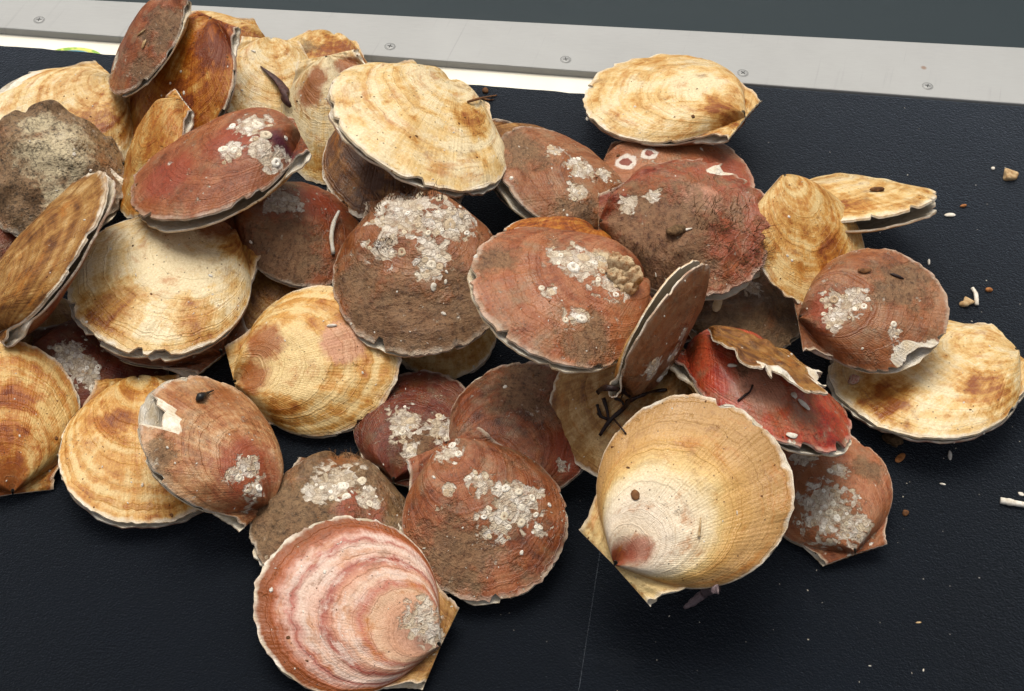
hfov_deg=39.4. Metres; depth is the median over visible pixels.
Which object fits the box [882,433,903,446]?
mud clump
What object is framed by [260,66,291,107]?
seaweed
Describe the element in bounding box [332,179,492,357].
scallop
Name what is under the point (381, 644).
scallop
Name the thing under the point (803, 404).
shell fragment
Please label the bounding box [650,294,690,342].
scallop
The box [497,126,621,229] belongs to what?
scallop
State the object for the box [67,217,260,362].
scallop
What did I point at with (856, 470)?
scallop
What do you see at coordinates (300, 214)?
scallop
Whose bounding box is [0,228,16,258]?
scallop
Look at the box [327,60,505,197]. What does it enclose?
scallop
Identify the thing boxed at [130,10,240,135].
scallop
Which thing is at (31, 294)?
scallop
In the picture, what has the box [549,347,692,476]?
scallop
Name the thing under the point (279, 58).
scallop
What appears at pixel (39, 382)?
scallop
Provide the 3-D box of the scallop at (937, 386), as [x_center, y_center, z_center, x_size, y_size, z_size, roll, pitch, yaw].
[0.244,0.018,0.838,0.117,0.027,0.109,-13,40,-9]
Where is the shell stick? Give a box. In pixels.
[1000,497,1023,507]
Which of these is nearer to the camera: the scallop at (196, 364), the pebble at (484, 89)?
the scallop at (196, 364)
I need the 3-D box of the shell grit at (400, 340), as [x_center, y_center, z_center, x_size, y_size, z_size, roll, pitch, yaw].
[-0.006,-0.056,0.815,0.561,0.135,0.459,-5,51,-7]
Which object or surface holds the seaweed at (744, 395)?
on the scallop at (822, 426)
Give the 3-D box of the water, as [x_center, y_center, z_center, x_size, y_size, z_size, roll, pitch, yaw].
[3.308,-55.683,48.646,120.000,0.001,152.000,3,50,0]
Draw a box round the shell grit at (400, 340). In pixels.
[6,28,990,683]
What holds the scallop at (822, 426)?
on the scallop at (583, 423)
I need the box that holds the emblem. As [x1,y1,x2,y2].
[56,47,99,53]
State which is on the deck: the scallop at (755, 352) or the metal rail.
the metal rail
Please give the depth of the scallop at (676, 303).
0.72 m
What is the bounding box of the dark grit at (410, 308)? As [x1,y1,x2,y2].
[2,16,973,674]
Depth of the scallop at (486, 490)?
0.74 m
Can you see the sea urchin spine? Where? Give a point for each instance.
(698, 597)
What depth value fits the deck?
1.03 m
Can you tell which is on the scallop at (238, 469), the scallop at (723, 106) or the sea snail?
the sea snail
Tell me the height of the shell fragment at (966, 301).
0.004 m
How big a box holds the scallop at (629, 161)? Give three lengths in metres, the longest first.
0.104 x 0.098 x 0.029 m
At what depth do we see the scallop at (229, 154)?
0.82 m
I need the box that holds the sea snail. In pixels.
[195,390,213,401]
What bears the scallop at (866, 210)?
on the rubber mat at (849, 624)
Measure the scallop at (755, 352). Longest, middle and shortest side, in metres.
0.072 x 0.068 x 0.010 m
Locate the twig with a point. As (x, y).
(478, 98)
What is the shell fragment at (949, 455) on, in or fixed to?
on the rubber mat at (849, 624)
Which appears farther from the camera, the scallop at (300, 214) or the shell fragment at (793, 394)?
the scallop at (300, 214)
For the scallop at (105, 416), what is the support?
on the rubber mat at (88, 602)
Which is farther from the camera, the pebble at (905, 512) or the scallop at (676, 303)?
the pebble at (905, 512)
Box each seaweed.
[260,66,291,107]
[737,384,753,401]
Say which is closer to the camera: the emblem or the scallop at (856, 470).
the scallop at (856, 470)
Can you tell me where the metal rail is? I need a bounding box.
[0,0,1023,106]
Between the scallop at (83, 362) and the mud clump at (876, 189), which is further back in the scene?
the mud clump at (876, 189)
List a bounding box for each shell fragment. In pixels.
[431,283,436,291]
[712,300,721,311]
[786,432,797,438]
[791,392,796,398]
[798,399,809,409]
[895,453,904,462]
[944,213,954,216]
[948,450,951,459]
[959,296,974,306]
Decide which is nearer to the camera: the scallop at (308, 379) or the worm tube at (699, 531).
the worm tube at (699, 531)
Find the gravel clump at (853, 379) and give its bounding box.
[848,374,859,384]
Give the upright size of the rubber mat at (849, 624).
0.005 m
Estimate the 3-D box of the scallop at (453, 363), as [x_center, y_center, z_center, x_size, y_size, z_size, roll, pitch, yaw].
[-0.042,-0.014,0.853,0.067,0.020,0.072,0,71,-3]
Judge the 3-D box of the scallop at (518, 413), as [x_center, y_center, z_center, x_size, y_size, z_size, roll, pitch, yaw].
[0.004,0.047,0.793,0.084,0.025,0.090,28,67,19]
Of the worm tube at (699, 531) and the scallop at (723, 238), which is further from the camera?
the scallop at (723, 238)
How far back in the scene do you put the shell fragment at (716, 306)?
0.84 m
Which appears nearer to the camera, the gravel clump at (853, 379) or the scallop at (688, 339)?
the gravel clump at (853, 379)
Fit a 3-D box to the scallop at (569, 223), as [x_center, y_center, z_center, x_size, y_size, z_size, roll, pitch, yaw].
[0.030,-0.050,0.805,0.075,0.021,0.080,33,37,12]
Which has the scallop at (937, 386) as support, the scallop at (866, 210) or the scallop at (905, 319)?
the scallop at (905, 319)
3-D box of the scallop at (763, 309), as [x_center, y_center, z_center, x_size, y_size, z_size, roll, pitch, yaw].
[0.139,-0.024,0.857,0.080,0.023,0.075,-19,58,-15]
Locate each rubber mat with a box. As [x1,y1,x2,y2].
[0,46,620,690]
[579,86,1023,690]
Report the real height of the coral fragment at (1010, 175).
0.007 m
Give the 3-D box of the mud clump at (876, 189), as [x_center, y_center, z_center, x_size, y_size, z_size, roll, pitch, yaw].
[0.222,-0.095,0.871,0.009,0.004,0.005,3,50,0]
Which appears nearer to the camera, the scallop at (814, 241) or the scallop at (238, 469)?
the scallop at (238, 469)
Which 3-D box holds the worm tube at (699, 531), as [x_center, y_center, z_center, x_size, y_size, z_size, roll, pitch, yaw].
[0.090,0.088,0.691,0.002,0.005,0.009,3,50,0]
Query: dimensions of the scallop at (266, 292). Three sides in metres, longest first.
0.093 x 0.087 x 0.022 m
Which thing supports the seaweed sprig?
on the scallop at (583, 423)
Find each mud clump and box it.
[666,224,685,235]
[870,187,884,191]
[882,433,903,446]
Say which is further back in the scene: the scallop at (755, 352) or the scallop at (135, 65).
the scallop at (135, 65)
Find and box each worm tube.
[329,210,339,253]
[698,518,701,536]
[971,287,978,304]
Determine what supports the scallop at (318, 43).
on the rubber mat at (88, 602)
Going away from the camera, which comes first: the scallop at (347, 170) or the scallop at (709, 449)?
the scallop at (709, 449)
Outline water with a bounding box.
[99,0,1023,47]
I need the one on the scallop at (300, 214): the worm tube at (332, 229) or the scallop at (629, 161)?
the worm tube at (332, 229)
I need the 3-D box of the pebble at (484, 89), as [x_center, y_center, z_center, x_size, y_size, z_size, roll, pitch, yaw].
[-0.019,-0.180,1.010,0.005,0.003,0.005,3,50,0]
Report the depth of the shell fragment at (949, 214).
0.95 m
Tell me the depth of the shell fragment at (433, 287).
0.81 m
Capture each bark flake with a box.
[631,489,639,499]
[857,268,870,273]
[890,273,903,278]
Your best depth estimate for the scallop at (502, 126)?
0.93 m
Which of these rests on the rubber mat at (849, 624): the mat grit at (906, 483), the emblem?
the mat grit at (906, 483)
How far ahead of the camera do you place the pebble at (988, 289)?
0.90 m
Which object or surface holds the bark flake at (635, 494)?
on the scallop at (709, 449)
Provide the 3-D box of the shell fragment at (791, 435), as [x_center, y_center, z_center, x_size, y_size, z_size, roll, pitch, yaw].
[0.141,0.045,0.720,0.006,0.002,0.003,3,50,0]
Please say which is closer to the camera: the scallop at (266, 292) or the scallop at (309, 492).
the scallop at (309, 492)
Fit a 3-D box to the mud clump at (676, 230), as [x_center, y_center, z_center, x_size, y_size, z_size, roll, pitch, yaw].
[0.093,-0.066,0.811,0.012,0.005,0.008,3,50,0]
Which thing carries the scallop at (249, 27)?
on the rubber mat at (88, 602)
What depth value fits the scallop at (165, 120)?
0.88 m
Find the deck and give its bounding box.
[0,34,592,93]
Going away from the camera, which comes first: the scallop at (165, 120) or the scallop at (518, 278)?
the scallop at (518, 278)
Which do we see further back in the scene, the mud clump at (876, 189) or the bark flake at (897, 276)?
the mud clump at (876, 189)
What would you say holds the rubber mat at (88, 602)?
on the deck
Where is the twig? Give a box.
[467,95,496,102]
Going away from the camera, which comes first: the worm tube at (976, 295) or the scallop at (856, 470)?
the scallop at (856, 470)
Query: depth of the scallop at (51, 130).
0.89 m
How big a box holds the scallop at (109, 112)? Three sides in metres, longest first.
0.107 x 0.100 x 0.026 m
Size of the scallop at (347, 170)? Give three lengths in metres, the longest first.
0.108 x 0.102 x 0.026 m
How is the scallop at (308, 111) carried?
on the rubber mat at (88, 602)
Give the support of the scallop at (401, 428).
on the rubber mat at (88, 602)
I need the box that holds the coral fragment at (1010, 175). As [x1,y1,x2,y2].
[1003,168,1018,180]
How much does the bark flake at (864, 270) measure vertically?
0.002 m
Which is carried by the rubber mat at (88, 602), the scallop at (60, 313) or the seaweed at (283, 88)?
the scallop at (60, 313)
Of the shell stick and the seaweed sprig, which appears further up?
the seaweed sprig
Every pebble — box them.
[482,87,487,92]
[902,510,908,515]
[985,287,992,291]
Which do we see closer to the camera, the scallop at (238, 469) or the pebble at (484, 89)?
the scallop at (238, 469)
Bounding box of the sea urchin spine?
[683,584,720,608]
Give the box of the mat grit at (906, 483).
[500,107,1019,682]
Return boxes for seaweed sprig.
[596,384,666,435]
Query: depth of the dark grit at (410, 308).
0.81 m
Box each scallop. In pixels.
[0,60,132,158]
[0,99,124,236]
[0,171,115,346]
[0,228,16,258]
[0,339,79,496]
[20,298,71,344]
[32,319,168,408]
[58,374,203,528]
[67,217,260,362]
[98,317,247,377]
[108,0,191,96]
[119,89,193,218]
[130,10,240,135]
[130,107,311,232]
[137,375,283,531]
[191,10,264,41]
[224,182,359,288]
[225,285,401,438]
[226,36,308,113]
[243,270,298,329]
[249,448,405,566]
[253,515,458,690]
[280,49,364,184]
[289,29,367,63]
[321,130,468,220]
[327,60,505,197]
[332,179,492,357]
[353,369,464,487]
[401,328,496,378]
[402,427,567,605]
[449,361,583,488]
[467,227,651,373]
[492,118,547,213]
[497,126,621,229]
[503,216,611,238]
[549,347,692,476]
[579,393,794,606]
[583,53,761,145]
[598,158,779,300]
[603,139,754,187]
[608,260,710,397]
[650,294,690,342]
[669,326,851,456]
[689,272,799,348]
[708,325,827,395]
[758,174,864,304]
[781,435,892,566]
[793,248,949,373]
[810,173,936,233]
[826,320,1023,443]

